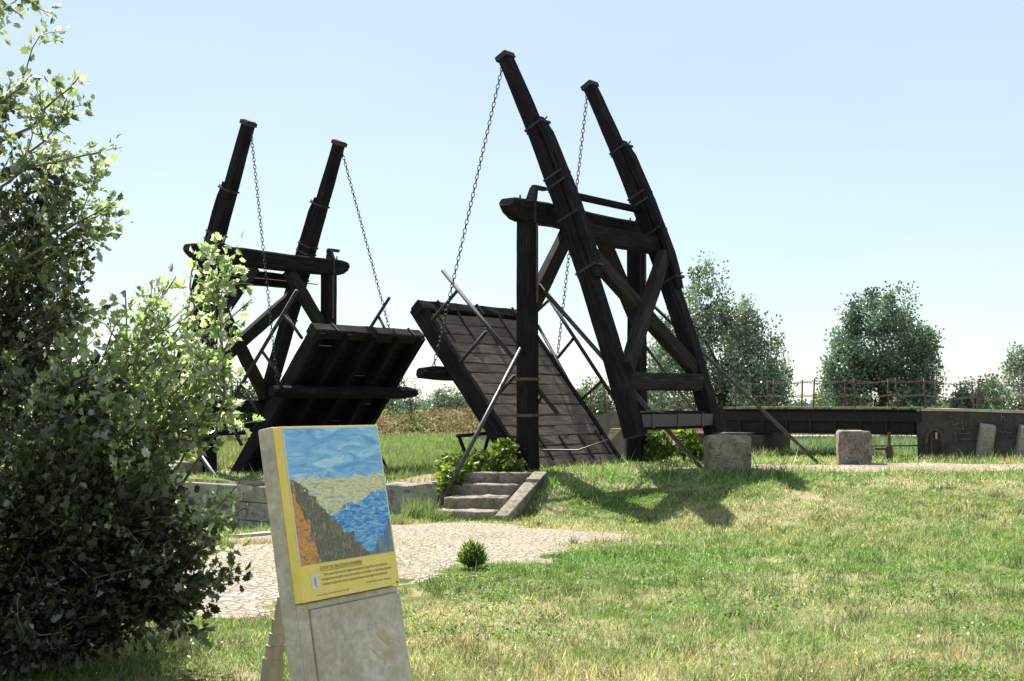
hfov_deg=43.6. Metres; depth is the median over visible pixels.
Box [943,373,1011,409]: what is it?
bush
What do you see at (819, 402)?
bush
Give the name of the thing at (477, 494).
stone steps
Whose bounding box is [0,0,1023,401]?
sky
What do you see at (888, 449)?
mooring post
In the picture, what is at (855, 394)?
chain railing
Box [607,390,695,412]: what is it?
chain railing
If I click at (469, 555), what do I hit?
feathery shrub
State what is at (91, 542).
white poplar
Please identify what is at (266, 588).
cobbled ramp
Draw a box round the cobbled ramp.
[174,522,642,617]
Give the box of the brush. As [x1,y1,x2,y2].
[147,402,1021,434]
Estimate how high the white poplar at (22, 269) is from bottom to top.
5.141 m
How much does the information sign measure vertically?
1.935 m
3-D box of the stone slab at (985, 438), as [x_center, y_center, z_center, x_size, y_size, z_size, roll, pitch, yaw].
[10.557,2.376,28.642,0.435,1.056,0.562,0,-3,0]
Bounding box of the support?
[260,596,285,680]
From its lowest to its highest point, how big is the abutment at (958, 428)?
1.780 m
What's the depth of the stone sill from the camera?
28.19 m
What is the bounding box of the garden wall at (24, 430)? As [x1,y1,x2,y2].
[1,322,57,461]
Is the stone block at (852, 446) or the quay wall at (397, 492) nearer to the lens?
the quay wall at (397, 492)
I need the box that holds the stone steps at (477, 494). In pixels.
[432,470,546,520]
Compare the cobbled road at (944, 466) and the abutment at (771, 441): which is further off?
the abutment at (771, 441)
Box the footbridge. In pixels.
[723,407,940,434]
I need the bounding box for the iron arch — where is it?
[872,428,944,456]
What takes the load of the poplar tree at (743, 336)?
on the ground at (420, 601)
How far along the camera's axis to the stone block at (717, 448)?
22.68 m
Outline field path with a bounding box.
[232,435,915,435]
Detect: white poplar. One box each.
[0,0,133,478]
[0,231,264,679]
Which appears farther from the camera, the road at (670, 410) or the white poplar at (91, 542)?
the road at (670, 410)
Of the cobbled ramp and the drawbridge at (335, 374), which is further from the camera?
the drawbridge at (335, 374)
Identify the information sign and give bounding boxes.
[258,425,411,680]
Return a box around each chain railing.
[579,387,612,413]
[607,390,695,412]
[734,377,1023,411]
[767,378,1023,410]
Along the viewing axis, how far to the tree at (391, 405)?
94.49 m
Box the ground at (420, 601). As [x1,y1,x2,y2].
[0,403,1023,680]
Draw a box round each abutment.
[647,430,789,458]
[916,408,1023,458]
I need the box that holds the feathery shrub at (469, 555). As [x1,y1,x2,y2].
[455,538,490,569]
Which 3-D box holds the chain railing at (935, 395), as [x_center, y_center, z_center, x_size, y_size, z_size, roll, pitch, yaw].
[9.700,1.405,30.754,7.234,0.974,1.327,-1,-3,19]
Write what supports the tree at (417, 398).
on the ground at (420, 601)
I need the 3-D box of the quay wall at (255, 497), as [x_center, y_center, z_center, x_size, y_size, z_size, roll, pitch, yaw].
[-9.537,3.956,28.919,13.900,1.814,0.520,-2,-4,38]
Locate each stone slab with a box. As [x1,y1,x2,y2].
[976,423,995,456]
[1014,424,1023,457]
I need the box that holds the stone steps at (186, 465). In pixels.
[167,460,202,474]
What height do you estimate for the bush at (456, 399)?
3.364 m
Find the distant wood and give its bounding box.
[384,397,1010,409]
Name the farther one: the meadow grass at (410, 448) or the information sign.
the meadow grass at (410, 448)
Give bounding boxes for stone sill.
[202,472,263,477]
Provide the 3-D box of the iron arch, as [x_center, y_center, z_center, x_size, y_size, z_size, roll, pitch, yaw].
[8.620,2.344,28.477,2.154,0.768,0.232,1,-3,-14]
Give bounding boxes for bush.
[181,375,257,436]
[422,384,475,424]
[576,376,616,414]
[811,385,840,435]
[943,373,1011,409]
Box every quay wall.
[0,470,269,531]
[386,481,449,514]
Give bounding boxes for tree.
[383,380,417,420]
[401,378,423,423]
[647,250,797,430]
[814,280,949,435]
[990,342,1023,410]
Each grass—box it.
[166,431,917,482]
[192,495,539,545]
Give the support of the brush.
on the ground at (420, 601)
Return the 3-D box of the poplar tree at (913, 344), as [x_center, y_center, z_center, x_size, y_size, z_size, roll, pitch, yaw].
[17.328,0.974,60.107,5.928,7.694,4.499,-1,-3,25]
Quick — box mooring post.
[874,432,892,461]
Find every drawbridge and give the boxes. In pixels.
[165,119,425,476]
[410,50,818,509]
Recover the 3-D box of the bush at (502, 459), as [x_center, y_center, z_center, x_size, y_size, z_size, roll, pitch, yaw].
[-0.702,2.284,22.916,2.120,1.081,1.064,2,-3,-37]
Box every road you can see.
[622,463,1023,473]
[653,410,689,410]
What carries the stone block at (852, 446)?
on the cobbled road at (944, 466)
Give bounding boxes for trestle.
[456,432,489,452]
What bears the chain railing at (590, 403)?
on the road wall at (609, 423)
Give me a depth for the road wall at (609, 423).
34.21 m
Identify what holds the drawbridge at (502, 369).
on the ground at (420, 601)
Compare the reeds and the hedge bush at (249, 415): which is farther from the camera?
the hedge bush at (249, 415)
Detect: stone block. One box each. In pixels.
[703,434,751,473]
[836,430,872,464]
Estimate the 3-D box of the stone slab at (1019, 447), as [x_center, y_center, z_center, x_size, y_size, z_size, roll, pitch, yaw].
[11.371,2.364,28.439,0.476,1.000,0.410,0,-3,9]
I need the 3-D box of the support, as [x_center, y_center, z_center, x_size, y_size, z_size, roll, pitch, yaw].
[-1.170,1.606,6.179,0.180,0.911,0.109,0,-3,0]
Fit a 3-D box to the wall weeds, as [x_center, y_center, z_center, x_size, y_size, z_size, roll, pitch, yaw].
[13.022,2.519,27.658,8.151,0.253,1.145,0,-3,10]
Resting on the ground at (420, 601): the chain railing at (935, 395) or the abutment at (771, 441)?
the abutment at (771, 441)
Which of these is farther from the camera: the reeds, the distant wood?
the distant wood
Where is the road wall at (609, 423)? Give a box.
[461,412,626,460]
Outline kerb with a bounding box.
[189,531,270,537]
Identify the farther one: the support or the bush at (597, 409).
the bush at (597, 409)
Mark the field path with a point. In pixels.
(793, 435)
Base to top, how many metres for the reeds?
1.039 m
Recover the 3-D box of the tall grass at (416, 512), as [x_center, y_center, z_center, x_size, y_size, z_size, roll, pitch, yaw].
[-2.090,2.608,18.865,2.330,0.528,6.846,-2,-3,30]
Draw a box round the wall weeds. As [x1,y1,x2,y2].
[919,452,1023,460]
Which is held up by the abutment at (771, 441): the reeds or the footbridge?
the footbridge
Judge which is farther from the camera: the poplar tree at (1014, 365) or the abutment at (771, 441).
the poplar tree at (1014, 365)
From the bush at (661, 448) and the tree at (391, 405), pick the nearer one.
the bush at (661, 448)
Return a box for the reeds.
[790,433,916,452]
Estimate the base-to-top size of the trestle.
0.675 m

